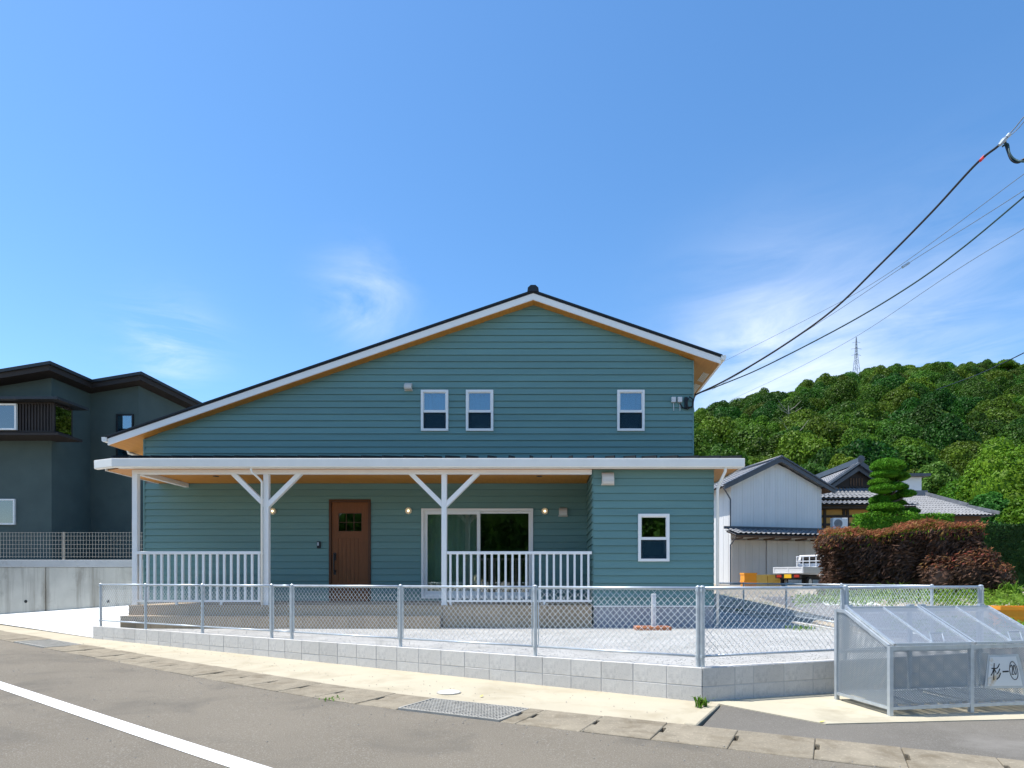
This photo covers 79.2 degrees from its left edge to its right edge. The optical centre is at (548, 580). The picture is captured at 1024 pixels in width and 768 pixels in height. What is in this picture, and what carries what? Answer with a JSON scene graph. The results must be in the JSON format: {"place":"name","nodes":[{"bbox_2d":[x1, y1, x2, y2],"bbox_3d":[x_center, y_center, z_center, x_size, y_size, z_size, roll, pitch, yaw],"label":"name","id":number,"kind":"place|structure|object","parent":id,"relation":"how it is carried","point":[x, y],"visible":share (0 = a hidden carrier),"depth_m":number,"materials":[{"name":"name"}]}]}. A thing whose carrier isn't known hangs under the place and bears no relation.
{"place":"outdoors","nodes":[
{"label":"outdoors","id":0,"kind":"place"},
{"bbox_2d":[0,604,141,637],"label":"driveway","id":1,"kind":"structure","parent":0,"point":[82,622],"depth_m":15.58,"materials":[{"name":"concrete"}]},
{"bbox_2d":[0,624,707,723],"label":"sidewalk","id":2,"kind":"structure","parent":0,"point":[600,703],"depth_m":7.39,"materials":[{"name":"beige concrete"}]},
{"bbox_2d":[684,702,719,725],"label":"kerb","id":3,"kind":"structure","parent":2,"relation":"on","point":[702,716],"depth_m":5.80,"materials":[{"name":"beige concrete"}]},
{"bbox_2d":[0,640,879,767],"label":"road","id":4,"kind":"structure","parent":0,"point":[185,724],"depth_m":4.97,"materials":[{"name":"grey asphalt"}]},
{"bbox_2d":[0,0,1023,411],"label":"sky","id":5,"kind":"structure","parent":0,"point":[208,200],"materials":[{"name":"blue"}]},
{"bbox_2d":[78,584,1023,667],"bbox_3d":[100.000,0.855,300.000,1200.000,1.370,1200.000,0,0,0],"label":"ground","id":6,"kind":"structure","parent":0,"point":[776,611],"depth_m":18.71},
{"bbox_2d":[0,560,143,613],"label":"retaining wall","id":7,"kind":"structure","parent":6,"relation":"on","point":[26,586],"depth_m":17.60,"materials":[{"name":"concrete"}]},
{"bbox_2d":[0,532,142,559],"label":"fence","id":8,"kind":"object","parent":7,"relation":"on","point":[63,548],"visible":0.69,"depth_m":17.71,"materials":[{"name":"grey metal"}]},
{"bbox_2d":[93,626,702,700],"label":"block wall","id":9,"kind":"structure","parent":6,"relation":"on","point":[678,682],"depth_m":7.98,"materials":[{"name":"concrete"}]},
{"bbox_2d":[99,583,699,666],"bbox_3d":[-3.696,0.512,9.472,12.128,0.915,0.064,0,0,29],"label":"chain link fence","id":10,"kind":"object","parent":9,"relation":"on","point":[401,611],"visible":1,"depth_m":8.38,"materials":[{"name":"metal"}]},
{"bbox_2d":[94,285,744,628],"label":"house","id":11,"kind":"structure","parent":6,"relation":"on","point":[532,435],"depth_m":14.26,"materials":[{"name":"teal wood"}]},
{"bbox_2d":[329,499,370,601],"bbox_3d":[-4.587,-0.685,14.283,0.962,2.360,0.206,0,0,0],"label":"front door","id":12,"kind":"structure","parent":11,"relation":"in","point":[349,551],"depth_m":14.26,"materials":[{"name":"brown wood"}]},
{"bbox_2d":[421,390,448,430],"bbox_3d":[-2.631,-3.918,14.343,0.631,0.948,0.239,0,0,0],"label":"window","id":13,"kind":"structure","parent":11,"relation":"in","point":[434,408],"depth_m":14.28,"materials":[{"name":"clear glass"}]},
{"bbox_2d":[421,508,532,598],"bbox_3d":[-1.649,-0.619,14.406,2.575,2.077,0.370,0,0,0],"label":"patio door","id":14,"kind":"structure","parent":11,"relation":"in","point":[463,524],"depth_m":14.52,"materials":[{"name":"clear glass"}]},
{"bbox_2d":[466,390,492,430],"bbox_3d":[-1.594,-3.918,14.344,0.632,0.948,0.239,0,0,0],"label":"window","id":15,"kind":"structure","parent":11,"relation":"in","point":[479,417],"depth_m":14.28,"materials":[{"name":"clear glass"}]},
{"bbox_2d":[617,390,644,430],"bbox_3d":[1.895,-3.918,14.344,0.631,0.948,0.239,0,0,0],"label":"window","id":16,"kind":"structure","parent":11,"relation":"in","point":[630,408],"depth_m":14.28,"materials":[{"name":"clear glass"}]},
{"bbox_2d":[638,514,669,560],"bbox_3d":[2.119,-0.862,12.519,0.631,0.960,0.162,0,0,0],"label":"window","id":17,"kind":"structure","parent":11,"relation":"in","point":[649,548],"depth_m":12.48,"materials":[{"name":"clear glass"}]},
{"bbox_2d":[695,145,998,394],"bbox_3d":[5.273,-5.411,11.807,0.501,2.363,6.050,0,0,-35],"label":"power cable","id":18,"kind":"object","parent":11,"relation":"attached to","point":[909,235],"visible":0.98,"depth_m":11.32,"materials":[{"name":"black rubber"}]},
{"bbox_2d":[0,630,1023,767],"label":"gutter","id":19,"kind":"object","parent":6,"relation":"on","point":[866,754],"visible":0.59,"depth_m":5.28,"materials":[{"name":"concrete"}]},
{"bbox_2d":[14,639,80,647],"bbox_3d":[-9.266,1.176,11.430,1.572,0.056,0.570,0,0,34],"label":"drain grate","id":20,"kind":"object","parent":19,"relation":"in","point":[45,643],"visible":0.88,"depth_m":11.37,"materials":[{"name":"metal"}]},
{"bbox_2d":[398,698,528,721],"bbox_3d":[-0.828,1.261,6.009,1.150,0.053,0.570,0,0,25],"label":"drain grate","id":21,"kind":"object","parent":19,"relation":"in","point":[475,710],"visible":0.8,"depth_m":5.96,"materials":[{"name":"metal"}]},
{"bbox_2d":[705,443,748,466],"bbox_3d":[17.168,-6.127,60.065,5.349,14.600,4.787,0,0,0],"label":"broadleaf tree","id":22,"kind":"object","parent":6,"relation":"on","point":[727,449],"visible":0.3,"depth_m":58.88,"materials":[{"name":"green plant"}]},
{"bbox_2d":[714,455,842,584],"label":"shed","id":23,"kind":"structure","parent":6,"relation":"on","point":[769,514],"depth_m":31.13,"materials":[{"name":"metal"}]},
{"bbox_2d":[732,540,765,584],"bbox_3d":[9.988,-0.840,30.817,1.900,2.320,0.040,0,0,-14],"label":"sliding door","id":24,"kind":"structure","parent":23,"relation":"in","point":[748,556],"depth_m":30.80,"materials":[{"name":"grey metal"}]},
{"bbox_2d":[766,541,792,582],"bbox_3d":[11.669,-0.840,31.184,1.500,2.320,0.040,0,0,-14],"label":"sliding door","id":25,"kind":"structure","parent":23,"relation":"in","point":[778,553],"depth_m":31.15,"materials":[{"name":"grey metal"}]},
{"bbox_2d":[793,541,818,583],"bbox_3d":[13.239,-0.840,31.627,1.720,2.320,0.040,0,0,-14],"label":"sliding door","id":26,"kind":"structure","parent":23,"relation":"in","point":[799,547],"depth_m":31.54,"materials":[{"name":"grey metal"}]},
{"bbox_2d":[773,555,822,585],"bbox_3d":[11.753,-0.422,28.201,3.262,1.496,1.410,0,0,-40],"label":"truck","id":27,"kind":"object","parent":6,"relation":"on","point":[807,571],"visible":0.63,"depth_m":27.42,"materials":[{"name":"metal"}]},
{"bbox_2d":[800,462,828,474],"bbox_3d":[25.632,-5.118,59.985,4.974,12.582,5.340,0,0,-28],"label":"broadleaf tree","id":28,"kind":"object","parent":6,"relation":"on","point":[814,469],"visible":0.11,"depth_m":58.30,"materials":[{"name":"green plant"}]},
{"bbox_2d":[714,608,960,651],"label":"block wall","id":29,"kind":"structure","parent":6,"relation":"on","point":[802,623],"depth_m":14.21,"materials":[{"name":"concrete"}]},
{"bbox_2d":[719,582,933,638],"bbox_3d":[5.520,0.512,14.550,0.059,0.915,11.356,0,0,0],"label":"chain link fence","id":30,"kind":"object","parent":29,"relation":"on","point":[804,584],"visible":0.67,"depth_m":13.16,"materials":[{"name":"metal"}]},
{"bbox_2d":[828,453,855,469],"bbox_3d":[29.742,-5.793,62.194,4.864,13.935,4.757,0,0,0],"label":"broadleaf tree","id":31,"kind":"object","parent":6,"relation":"on","point":[838,459],"visible":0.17,"depth_m":61.33,"materials":[{"name":"green plant"}]},
{"bbox_2d":[702,652,985,701],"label":"block wall","id":32,"kind":"structure","parent":6,"relation":"on","point":[746,681],"depth_m":6.81,"materials":[{"name":"concrete"}]},
{"bbox_2d":[700,585,983,666],"bbox_3d":[3.591,0.512,7.236,4.226,0.915,0.070,0,0,-19],"label":"chain link fence","id":33,"kind":"object","parent":32,"relation":"on","point":[844,598],"visible":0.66,"depth_m":6.94,"materials":[{"name":"metal"}]},
{"bbox_2d":[708,685,1023,740],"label":"concrete pad","id":34,"kind":"object","parent":6,"relation":"on","point":[828,708],"visible":0.27,"depth_m":6.07,"materials":[{"name":"beige concrete"}]},
{"bbox_2d":[834,604,1023,715],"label":"collection cage","id":35,"kind":"object","parent":34,"relation":"on","point":[971,694],"visible":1,"depth_m":6.22,"materials":[{"name":"grey metal"}]},
{"bbox_2d":[984,654,1023,687],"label":"sign","id":36,"kind":"object","parent":35,"relation":"attached to","point":[1004,670],"visible":1,"depth_m":6.07,"materials":[{"name":"white plastic"}]},
{"bbox_2d":[866,457,920,515],"bbox_3d":[14.553,-2.390,26.533,2.376,5.837,1.770,0,0,-25],"label":"clipped pine","id":37,"kind":"object","parent":6,"relation":"on","point":[887,475],"visible":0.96,"depth_m":26.13,"materials":[{"name":"green plant"}]},
{"bbox_2d":[812,516,988,595],"bbox_3d":[12.828,-0.803,22.536,5.944,3.026,1.898,0,0,0],"label":"red hedge","id":38,"kind":"object","parent":6,"relation":"on","point":[852,555],"visible":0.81,"depth_m":22.00,"materials":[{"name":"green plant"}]},
{"bbox_2d":[850,510,954,535],"bbox_3d":[14.858,-1.589,25.932,4.117,2.745,1.032,0,0,0],"label":"clipped hedge","id":39,"kind":"object","parent":6,"relation":"on","point":[881,520],"visible":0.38,"depth_m":25.64,"materials":[{"name":"green plant"}]},
{"bbox_2d":[790,586,1023,643],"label":"weeds","id":40,"kind":"object","parent":6,"relation":"on","point":[1000,599],"visible":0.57,"depth_m":18.59,"materials":[{"name":"green plant"}]},
{"bbox_2d":[816,455,999,580],"bbox_3d":[19.673,-3.365,37.132,11.743,7.370,8.736,0,0,0],"label":"farmhouse","id":41,"kind":"object","parent":6,"relation":"on","point":[849,480],"visible":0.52,"depth_m":35.23,"materials":[{"name":"tile"}]},
{"bbox_2d":[902,473,930,489],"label":"white building","id":42,"kind":"structure","parent":6,"relation":"on","point":[914,481],"depth_m":42.00,"materials":[{"name":"paint"}]},
{"bbox_2d":[917,461,960,494],"bbox_3d":[33.812,-4.638,53.839,4.318,11.623,4.613,0,0,38],"label":"broadleaf tree","id":43,"kind":"object","parent":6,"relation":"on","point":[942,473],"visible":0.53,"depth_m":52.55,"materials":[{"name":"green plant"}]},
{"bbox_2d":[937,475,976,502],"bbox_3d":[33.659,-3.659,49.951,5.839,9.669,5.555,0,0,18],"label":"broadleaf tree","id":44,"kind":"object","parent":6,"relation":"on","point":[949,489],"visible":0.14,"depth_m":49.23,"materials":[{"name":"green plant"}]},
{"bbox_2d":[909,544,1018,595],"bbox_3d":[14.602,-0.141,21.797,3.739,2.328,1.563,0,0,0],"label":"red bush","id":45,"kind":"object","parent":6,"relation":"on","point":[986,572],"visible":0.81,"depth_m":21.49,"materials":[{"name":"brown plant"}]},
{"bbox_2d":[954,436,1023,501],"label":"broadleaf tree","id":46,"kind":"object","parent":6,"relation":"on","point":[996,467],"visible":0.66,"depth_m":45.89,"materials":[{"name":"green plant"}]},
{"bbox_2d":[969,491,1009,525],"bbox_3d":[31.107,-2.587,43.913,4.096,7.522,4.493,0,0,0],"label":"broadleaf tree","id":47,"kind":"object","parent":6,"relation":"on","point":[994,500],"visible":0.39,"depth_m":43.02,"materials":[{"name":"green plant"}]},
{"bbox_2d":[965,521,1023,587],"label":"dark hedge","id":48,"kind":"object","parent":6,"relation":"on","point":[1005,541],"visible":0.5,"depth_m":28.09,"materials":[{"name":"green plant"}]},
{"bbox_2d":[988,605,1023,625],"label":"crate","id":49,"kind":"object","parent":6,"relation":"on","point":[1016,613],"visible":0.5,"depth_m":12.39,"materials":[{"name":"orange plastic"}]},
{"bbox_2d":[995,496,1023,524],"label":"broadleaf tree","id":50,"kind":"object","parent":6,"relation":"on","point":[1015,508],"visible":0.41,"depth_m":41.60,"materials":[{"name":"green plant"}]},
{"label":"utility pole","id":51,"kind":"object","parent":6,"relation":"on","visible":0},
{"bbox_2d":[704,196,1023,391],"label":"power cable","id":52,"kind":"object","parent":51,"relation":"attached to","point":[999,217],"visible":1,"depth_m":10.97,"materials":[{"name":"black rubber"}]},
{"bbox_2d":[155,609,959,665],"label":"gravel yard","id":53,"kind":"structure","parent":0,"point":[612,655],"depth_m":9.76,"materials":[{"name":"grey gravel"}]},
{"bbox_2d":[633,594,671,629],"bbox_3d":[1.995,0.605,11.913,0.670,0.690,0.426,0,0,0],"label":"standpipe","id":54,"kind":"object","parent":53,"relation":"on","point":[654,626],"visible":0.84,"depth_m":11.91,"materials":[{"name":"grey plastic"}]},
{"bbox_2d":[703,705,1023,759],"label":"side street","id":55,"kind":"structure","parent":0,"point":[1000,739],"depth_m":5.27,"materials":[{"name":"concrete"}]},
{"bbox_2d":[762,597,1023,654],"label":"path","id":56,"kind":"structure","parent":0,"point":[807,608],"depth_m":15.62,"materials":[{"name":"concrete"}]},
{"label":"hill","id":57,"kind":"structure","parent":0,"visible":0},
{"bbox_2d":[694,428,722,455],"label":"forest tree","id":58,"kind":"object","parent":57,"relation":"on","point":[704,444],"visible":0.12,"depth_m":93.89,"materials":[{"name":"green plant"}]},
{"bbox_2d":[695,416,736,443],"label":"forest tree","id":59,"kind":"object","parent":57,"relation":"on","point":[722,428],"visible":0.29,"depth_m":97.92,"materials":[{"name":"green plant"}]},
{"bbox_2d":[713,406,741,419],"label":"forest tree","id":60,"kind":"object","parent":57,"relation":"on","point":[733,412],"visible":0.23,"depth_m":152.55,"materials":[{"name":"green plant"}]},
{"bbox_2d":[725,423,775,452],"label":"forest tree","id":61,"kind":"object","parent":57,"relation":"on","point":[741,437],"visible":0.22,"depth_m":93.37,"materials":[{"name":"green plant"}]},
{"bbox_2d":[743,434,782,457],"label":"forest tree","id":62,"kind":"object","parent":57,"relation":"on","point":[759,447],"visible":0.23,"depth_m":82.77,"materials":[{"name":"green plant"}]},
{"bbox_2d":[746,415,781,432],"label":"forest tree","id":63,"kind":"object","parent":57,"relation":"on","point":[765,421],"visible":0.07,"depth_m":106.60,"materials":[{"name":"green plant"}]},
{"bbox_2d":[751,401,778,419],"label":"forest tree","id":64,"kind":"object","parent":57,"relation":"on","point":[768,408],"visible":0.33,"depth_m":150.68,"materials":[{"name":"green plant"}]},
{"bbox_2d":[762,391,787,404],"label":"forest tree","id":65,"kind":"object","parent":57,"relation":"on","point":[780,396],"visible":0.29,"depth_m":160.81,"materials":[{"name":"green plant"}]},
{"bbox_2d":[773,394,817,420],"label":"forest tree","id":66,"kind":"object","parent":57,"relation":"on","point":[804,403],"visible":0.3,"depth_m":136.19,"materials":[{"name":"green plant"}]},
{"bbox_2d":[777,409,820,431],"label":"forest tree","id":67,"kind":"object","parent":57,"relation":"on","point":[800,415],"visible":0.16,"depth_m":104.04,"materials":[{"name":"green plant"}]},
{"bbox_2d":[773,430,833,465],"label":"forest tree","id":68,"kind":"object","parent":57,"relation":"on","point":[801,448],"visible":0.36,"depth_m":78.63,"materials":[{"name":"green plant"}]},
{"bbox_2d":[806,381,832,399],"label":"forest tree","id":69,"kind":"object","parent":57,"relation":"on","point":[817,390],"visible":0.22,"depth_m":156.16,"materials":[{"name":"green plant"}]},
{"bbox_2d":[805,415,849,447],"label":"forest tree","id":70,"kind":"object","parent":57,"relation":"on","point":[824,427],"visible":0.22,"depth_m":88.61,"materials":[{"name":"green plant"}]},
{"bbox_2d":[808,447,870,466],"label":"forest tree","id":71,"kind":"object","parent":57,"relation":"on","point":[823,456],"visible":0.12,"depth_m":68.71,"materials":[{"name":"green plant"}]},
{"bbox_2d":[822,377,860,409],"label":"forest tree","id":72,"kind":"object","parent":57,"relation":"on","point":[840,391],"visible":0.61,"depth_m":143.83,"materials":[{"name":"green plant"}]},
{"bbox_2d":[826,401,866,421],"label":"forest tree","id":73,"kind":"object","parent":57,"relation":"on","point":[848,407],"visible":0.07,"depth_m":97.88,"materials":[{"name":"green plant"}]},
{"bbox_2d":[833,413,880,433],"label":"forest tree","id":74,"kind":"object","parent":57,"relation":"on","point":[864,425],"visible":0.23,"depth_m":90.34,"materials":[{"name":"green plant"}]},
{"bbox_2d":[836,427,882,448],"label":"forest tree","id":75,"kind":"object","parent":57,"relation":"on","point":[850,435],"visible":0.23,"depth_m":83.94,"materials":[{"name":"green plant"}]},
{"bbox_2d":[853,402,887,421],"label":"forest tree","id":76,"kind":"object","parent":57,"relation":"on","point":[873,412],"visible":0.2,"depth_m":107.90,"materials":[{"name":"green plant"}]},
{"bbox_2d":[837,438,909,470],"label":"forest tree","id":77,"kind":"object","parent":57,"relation":"on","point":[870,451],"visible":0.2,"depth_m":69.53,"materials":[{"name":"green plant"}]},
{"bbox_2d":[856,385,890,403],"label":"forest tree","id":78,"kind":"object","parent":57,"relation":"on","point":[877,392],"visible":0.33,"depth_m":135.93,"materials":[{"name":"green plant"}]},
{"bbox_2d":[739,367,1023,458],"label":"forest","id":79,"kind":"object","parent":57,"relation":"on","point":[954,393],"visible":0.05,"depth_m":139.16,"materials":[{"name":"green plant"}]},
{"bbox_2d":[870,372,906,389],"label":"forest tree","id":80,"kind":"object","parent":57,"relation":"on","point":[893,380],"visible":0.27,"depth_m":140.64,"materials":[{"name":"green plant"}]},
{"bbox_2d":[876,383,920,414],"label":"forest tree","id":81,"kind":"object","parent":57,"relation":"on","point":[892,400],"visible":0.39,"depth_m":122.57,"materials":[{"name":"green plant"}]},
{"bbox_2d":[875,418,923,445],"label":"forest tree","id":82,"kind":"object","parent":57,"relation":"on","point":[889,434],"visible":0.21,"depth_m":86.18,"materials":[{"name":"green plant"}]},
{"bbox_2d":[885,397,921,421],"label":"forest tree","id":83,"kind":"object","parent":57,"relation":"on","point":[907,407],"visible":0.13,"depth_m":97.59,"materials":[{"name":"green plant"}]},
{"bbox_2d":[889,445,941,471],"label":"forest tree","id":84,"kind":"object","parent":57,"relation":"on","point":[919,457],"visible":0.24,"depth_m":71.14,"materials":[{"name":"green plant"}]},
{"bbox_2d":[890,436,940,457],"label":"forest tree","id":85,"kind":"object","parent":57,"relation":"on","point":[908,441],"visible":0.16,"depth_m":79.90,"materials":[{"name":"green plant"}]},
{"bbox_2d":[905,376,937,391],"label":"forest tree","id":86,"kind":"object","parent":57,"relation":"on","point":[927,382],"visible":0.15,"depth_m":132.63,"materials":[{"name":"green plant"}]},
{"bbox_2d":[897,401,952,427],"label":"forest tree","id":87,"kind":"object","parent":57,"relation":"on","point":[924,414],"visible":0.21,"depth_m":92.01,"materials":[{"name":"green plant"}]},
{"bbox_2d":[908,370,942,383],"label":"forest tree","id":88,"kind":"object","parent":57,"relation":"on","point":[932,376],"visible":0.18,"depth_m":144.31,"materials":[{"name":"green plant"}]},
{"bbox_2d":[919,387,955,413],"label":"forest tree","id":89,"kind":"object","parent":57,"relation":"on","point":[944,398],"visible":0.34,"depth_m":118.39,"materials":[{"name":"green plant"}]},
{"bbox_2d":[926,362,952,376],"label":"forest tree","id":90,"kind":"object","parent":57,"relation":"on","point":[940,367],"visible":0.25,"depth_m":178.92,"materials":[{"name":"green plant"}]},
{"bbox_2d":[916,413,983,451],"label":"forest tree","id":91,"kind":"object","parent":57,"relation":"on","point":[942,432],"visible":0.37,"depth_m":82.53,"materials":[{"name":"green plant"}]},
{"bbox_2d":[934,371,966,385],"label":"forest tree","id":92,"kind":"object","parent":57,"relation":"on","point":[952,376],"visible":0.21,"depth_m":140.01,"materials":[{"name":"green plant"}]},
{"bbox_2d":[938,446,978,476],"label":"forest tree","id":93,"kind":"object","parent":57,"relation":"on","point":[957,459],"visible":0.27,"depth_m":74.44,"materials":[{"name":"green plant"}]},
{"bbox_2d":[940,440,984,455],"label":"forest tree","id":94,"kind":"object","parent":57,"relation":"on","point":[973,446],"visible":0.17,"depth_m":78.45,"materials":[{"name":"green plant"}]},
{"bbox_2d":[950,396,985,420],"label":"forest tree","id":95,"kind":"object","parent":57,"relation":"on","point":[969,404],"visible":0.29,"depth_m":114.31,"materials":[{"name":"green plant"}]},
{"bbox_2d":[959,382,995,399],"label":"forest tree","id":96,"kind":"object","parent":57,"relation":"on","point":[977,389],"visible":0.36,"depth_m":126.48,"materials":[{"name":"green plant"}]},
{"bbox_2d":[954,375,1002,396],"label":"forest tree","id":97,"kind":"object","parent":57,"relation":"on","point":[970,382],"visible":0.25,"depth_m":131.01,"materials":[{"name":"green plant"}]},
{"bbox_2d":[964,411,1007,435],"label":"forest tree","id":98,"kind":"object","parent":57,"relation":"on","point":[976,422],"visible":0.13,"depth_m":90.31,"materials":[{"name":"green plant"}]},
{"bbox_2d":[965,395,1023,420],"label":"forest tree","id":99,"kind":"object","parent":57,"relation":"on","point":[1001,402],"visible":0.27,"depth_m":106.97,"materials":[{"name":"green plant"}]},
{"bbox_2d":[982,370,1014,381],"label":"forest tree","id":100,"kind":"object","parent":57,"relation":"on","point":[990,376],"visible":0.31,"depth_m":171.31,"materials":[{"name":"green plant"}]},
{"bbox_2d":[989,376,1015,392],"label":"forest tree","id":101,"kind":"object","parent":57,"relation":"on","point":[1002,384],"visible":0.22,"depth_m":158.71,"materials":[{"name":"green plant"}]},
{"bbox_2d":[984,408,1023,427],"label":"forest tree","id":102,"kind":"object","parent":57,"relation":"on","point":[1003,414],"visible":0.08,"depth_m":98.87,"materials":[{"name":"green plant"}]},
{"bbox_2d":[986,423,1023,458],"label":"forest tree","id":103,"kind":"object","parent":57,"relation":"on","point":[1015,433],"visible":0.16,"depth_m":81.88,"materials":[{"name":"green plant"}]},
{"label":"neighbour plot","id":104,"kind":"structure","parent":0,"visible":0},
{"bbox_2d":[0,361,201,559],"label":"neighbour house","id":105,"kind":"structure","parent":104,"relation":"on","point":[57,422],"depth_m":20.54,"materials":[{"name":"paint"}]},
{"bbox_2d":[0,499,15,524],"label":"window","id":106,"kind":"structure","parent":105,"relation":"in","point":[7,506],"depth_m":19.98,"materials":[{"name":"clear glass"}]},
{"bbox_2d":[0,403,17,429],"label":"window","id":107,"kind":"structure","parent":105,"relation":"in","point":[8,411],"depth_m":19.28,"materials":[{"name":"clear glass"}]},
{"bbox_2d":[116,414,133,455],"bbox_3d":[-14.870,-5.080,21.675,0.600,1.500,0.070,0,0,0],"label":"window","id":108,"kind":"structure","parent":105,"relation":"in","point":[123,421],"depth_m":21.68,"materials":[{"name":"blue glass"}]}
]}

